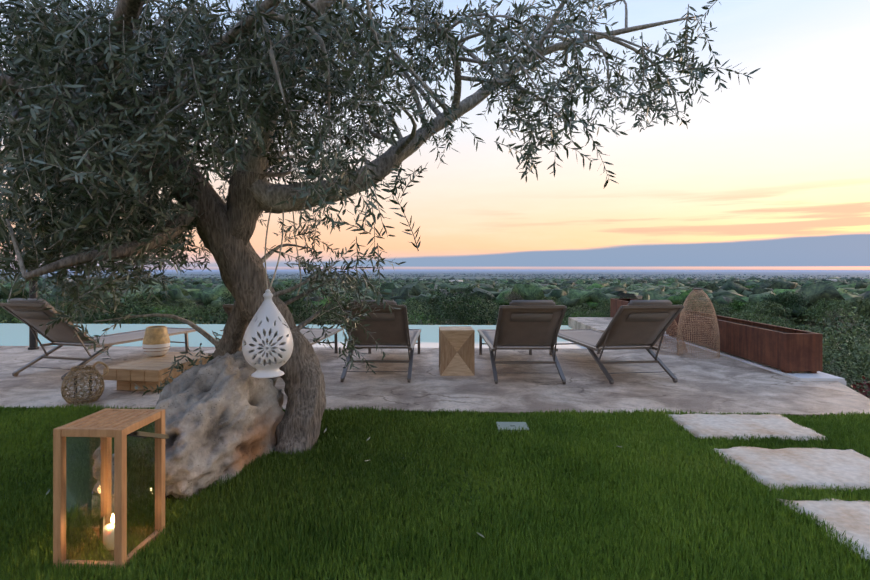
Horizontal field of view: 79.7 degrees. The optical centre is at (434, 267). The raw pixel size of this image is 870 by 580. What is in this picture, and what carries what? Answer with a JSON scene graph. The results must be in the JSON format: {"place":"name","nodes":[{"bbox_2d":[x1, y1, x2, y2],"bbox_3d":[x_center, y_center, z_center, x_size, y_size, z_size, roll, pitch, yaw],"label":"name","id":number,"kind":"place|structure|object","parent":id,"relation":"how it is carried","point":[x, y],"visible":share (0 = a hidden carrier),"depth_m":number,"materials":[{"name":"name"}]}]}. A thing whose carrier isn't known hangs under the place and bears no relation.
{"place":"outdoors","nodes":[
{"label":"outdoors","id":0,"kind":"place"},
{"bbox_2d":[1,413,843,579],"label":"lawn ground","id":1,"kind":"structure","parent":0,"point":[416,523],"depth_m":2.11,"materials":[{"name":"green plant"}]},
{"bbox_2d":[53,408,167,571],"bbox_3d":[-1.194,0.818,1.959,0.284,0.500,0.270,0,0,3],"label":"candle lantern","id":2,"kind":"object","parent":1,"relation":"on","point":[88,525],"visible":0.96,"depth_m":1.89,"materials":[{"name":"brown wood"}]},
{"bbox_2d":[0,0,325,457],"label":"tree trunk","id":3,"kind":"object","parent":1,"relation":"on","point":[225,231],"visible":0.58,"depth_m":2.97,"materials":[{"name":"brown plant"}]},
{"bbox_2d":[265,207,271,288],"bbox_3d":[-0.917,-0.160,2.878,0.043,0.597,0.292,0,0,-9],"label":"rope","id":4,"kind":"object","parent":3,"relation":"hanging from","point":[265,247],"visible":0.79,"depth_m":2.88,"materials":[{"name":"fabric"}]},
{"bbox_2d":[242,289,292,377],"bbox_3d":[-0.878,0.341,2.740,0.258,0.453,0.258,0,0,2],"label":"hanging lantern","id":5,"kind":"object","parent":4,"relation":"hanging from","point":[261,329],"visible":1,"depth_m":2.67,"materials":[{"name":"white ceramic"}]},
{"bbox_2d":[269,210,283,289],"bbox_3d":[-0.868,-0.159,2.886,0.040,0.597,0.298,0,0,-2],"label":"rope","id":6,"kind":"object","parent":3,"relation":"hanging from","point":[280,250],"visible":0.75,"depth_m":2.88,"materials":[{"name":"fabric"}]},
{"bbox_2d":[292,211,301,294],"bbox_3d":[-0.835,-0.137,3.036,0.111,0.603,0.015,0,0,-16],"label":"rope","id":7,"kind":"object","parent":3,"relation":"hanging from","point":[297,252],"visible":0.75,"depth_m":3.04,"materials":[{"name":"fabric"}]},
{"bbox_2d":[237,0,700,213],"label":"tree branch","id":8,"kind":"object","parent":3,"relation":"attached to","point":[267,195],"visible":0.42,"depth_m":3.07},
{"bbox_2d":[496,422,528,432],"bbox_3d":[0.508,1.050,3.419,0.200,0.037,0.170,0,0,2],"label":"lawn drain cover","id":9,"kind":"object","parent":1,"relation":"on","point":[510,425],"visible":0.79,"depth_m":3.42,"materials":[{"name":"grey"}]},
{"bbox_2d":[669,413,869,560],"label":"stepping stones","id":10,"kind":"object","parent":1,"relation":"on","point":[805,467],"depth_m":2.75,"materials":[{"name":"beige stone"}]},
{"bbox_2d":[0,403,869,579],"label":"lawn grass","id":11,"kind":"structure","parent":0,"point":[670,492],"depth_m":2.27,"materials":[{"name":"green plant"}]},
{"bbox_2d":[112,350,284,514],"bbox_3d":[-1.205,0.775,2.795,0.544,0.635,1.442,3,1,11],"label":"limestone rock","id":12,"kind":"object","parent":11,"relation":"on","point":[224,414],"visible":0.69,"depth_m":2.58,"materials":[{"name":"beige stone"}]},
{"bbox_2d":[0,0,759,395],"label":"olive tree","id":13,"kind":"object","parent":11,"relation":"on","point":[142,60],"depth_m":2.42,"materials":[{"name":"green plant"}]},
{"bbox_2d":[0,337,869,416],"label":"terrace paving","id":14,"kind":"structure","parent":0,"point":[703,384],"depth_m":4.63,"materials":[{"name":"stone"}]},
{"bbox_2d":[28,264,38,349],"bbox_3d":[-5.075,0.405,6.678,0.262,1.294,0.120,0,0,2],"label":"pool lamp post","id":15,"kind":"object","parent":14,"relation":"on","point":[33,343],"visible":0.27,"depth_m":6.64,"materials":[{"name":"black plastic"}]},
{"bbox_2d":[61,361,108,403],"bbox_3d":[-2.753,0.897,4.077,0.283,0.312,0.286,0,0,13],"label":"wicker lantern","id":16,"kind":"object","parent":14,"relation":"on","point":[91,373],"visible":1,"depth_m":4.04,"materials":[{"name":"wicker"}]},
{"bbox_2d":[0,298,195,379],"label":"lounge chair","id":17,"kind":"object","parent":14,"relation":"on","point":[30,314],"visible":0.69,"depth_m":5.12,"materials":[{"name":"fabric"}]},
{"bbox_2d":[103,352,212,391],"bbox_3d":[-2.473,0.949,4.769,0.517,0.201,0.860,0,0,9],"label":"coffee table","id":18,"kind":"object","parent":14,"relation":"on","point":[147,372],"visible":0.67,"depth_m":4.43,"materials":[{"name":"brown wood"}]},
{"bbox_2d":[142,326,169,356],"bbox_3d":[-2.675,0.709,5.005,0.236,0.280,0.236,0,0,2],"label":"vase","id":19,"kind":"object","parent":18,"relation":"on","point":[156,340],"visible":1,"depth_m":4.92,"materials":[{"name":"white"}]},
{"bbox_2d":[222,301,341,352],"bbox_3d":[-1.557,0.669,5.641,0.647,0.761,1.962,0,0,4],"label":"lounge chair","id":20,"kind":"object","parent":14,"relation":"on","point":[316,332],"visible":0.17,"depth_m":6.20,"materials":[{"name":"fabric"}]},
{"bbox_2d":[341,300,420,382],"bbox_3d":[-0.517,0.669,5.580,0.647,0.761,1.962,0,0,2],"label":"lounge chair","id":21,"kind":"object","parent":14,"relation":"on","point":[393,331],"visible":0.9,"depth_m":4.88,"materials":[{"name":"fabric"}]},
{"bbox_2d":[29,364,736,537],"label":"fallen leaves","id":22,"kind":"object","parent":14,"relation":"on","point":[366,460],"visible":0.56,"depth_m":2.95,"materials":[{"name":"green plant"}]},
{"bbox_2d":[439,326,474,375],"bbox_3d":[0.212,0.830,5.208,0.330,0.440,0.330,0,0,-2],"label":"side table","id":23,"kind":"object","parent":14,"relation":"on","point":[456,350],"visible":1,"depth_m":5.06,"materials":[{"name":"brown wood"}]},
{"bbox_2d":[478,300,566,383],"bbox_3d":[0.853,0.669,5.518,0.647,0.761,1.962,0,0,0],"label":"lounge chair","id":24,"kind":"object","parent":14,"relation":"on","point":[530,325],"visible":1,"depth_m":4.80,"materials":[{"name":"fabric"}]},
{"bbox_2d":[549,300,683,383],"bbox_3d":[1.784,0.669,5.530,0.647,0.761,1.962,0,0,-7],"label":"lounge chair","id":25,"kind":"object","parent":14,"relation":"on","point":[639,324],"visible":0.94,"depth_m":4.85,"materials":[{"name":"fabric"}]},
{"bbox_2d":[610,298,636,316],"bbox_3d":[3.292,0.802,8.827,0.360,0.495,0.900,0,0,2],"label":"planter","id":26,"kind":"object","parent":14,"relation":"on","point":[615,304],"visible":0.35,"depth_m":9.05,"materials":[{"name":"metal"}]},
{"bbox_2d":[651,319,686,354],"bbox_3d":[2.845,0.762,6.440,0.434,0.581,0.433,-7,0,2],"label":"wicker lantern","id":27,"kind":"object","parent":14,"relation":"on","point":[670,342],"visible":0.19,"depth_m":6.30,"materials":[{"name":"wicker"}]},
{"bbox_2d":[677,288,719,358],"bbox_3d":[3.105,0.650,6.151,0.456,0.800,0.457,-1,1,2],"label":"wicker lantern","id":28,"kind":"object","parent":14,"relation":"on","point":[698,323],"visible":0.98,"depth_m":6.09,"materials":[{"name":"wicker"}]},
{"bbox_2d":[0,269,869,395],"bbox_3d":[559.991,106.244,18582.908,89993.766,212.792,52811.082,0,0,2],"label":"terrain ground","id":29,"kind":"structure","parent":0,"point":[730,273],"depth_m":4534.49,"materials":[{"name":"green plant"}]},
{"bbox_2d":[0,273,869,317],"bbox_3d":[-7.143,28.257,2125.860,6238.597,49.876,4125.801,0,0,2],"label":"distant trees","id":30,"kind":"object","parent":29,"relation":"on","point":[571,292],"visible":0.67,"depth_m":112.40,"materials":[{"name":"green plant"}]},
{"bbox_2d":[67,277,836,281],"bbox_3d":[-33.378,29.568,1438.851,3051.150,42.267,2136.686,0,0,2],"label":"landscape farmhouses","id":31,"kind":"object","parent":29,"relation":"on","point":[70,280],"visible":0.1,"depth_m":466.78,"materials":[{"name":"white"}]},
{"bbox_2d":[186,308,865,355],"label":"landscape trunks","id":32,"kind":"object","parent":29,"relation":"on","point":[738,314],"depth_m":66.14,"materials":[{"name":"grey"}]},
{"bbox_2d":[0,283,869,398],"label":"bushes","id":33,"kind":"object","parent":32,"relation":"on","point":[477,311],"visible":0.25,"depth_m":29.22,"materials":[{"name":"green plant"}]},
{"bbox_2d":[664,331,845,384],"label":"terrace edge wall","id":34,"kind":"structure","parent":29,"relation":"on","point":[807,376],"depth_m":5.08,"materials":[{"name":"white"}]},
{"bbox_2d":[666,310,822,372],"bbox_3d":[3.600,0.833,6.417,0.340,0.385,2.800,0,0,2],"label":"planter","id":35,"kind":"object","parent":34,"relation":"on","point":[786,350],"visible":0.73,"depth_m":5.44,"materials":[{"name":"metal"}]},
{"bbox_2d":[0,0,869,269],"label":"sky","id":36,"kind":"structure","parent":0,"point":[772,172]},
{"bbox_2d":[568,317,662,341],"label":"pool end slab","id":37,"kind":"structure","parent":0,"point":[601,324],"depth_m":8.47,"materials":[{"name":"beige stone"}]},
{"bbox_3d":[-6.392,2.347,8.499,18.900,2.550,3.020,0,0,2],"label":"pool","id":38,"kind":"object","parent":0,"visible":0},
{"bbox_2d":[0,323,660,348],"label":"pool water","id":39,"kind":"structure","parent":38,"relation":"in","point":[11,334],"depth_m":8.41,"materials":[{"name":"blue liquid"}]}
]}

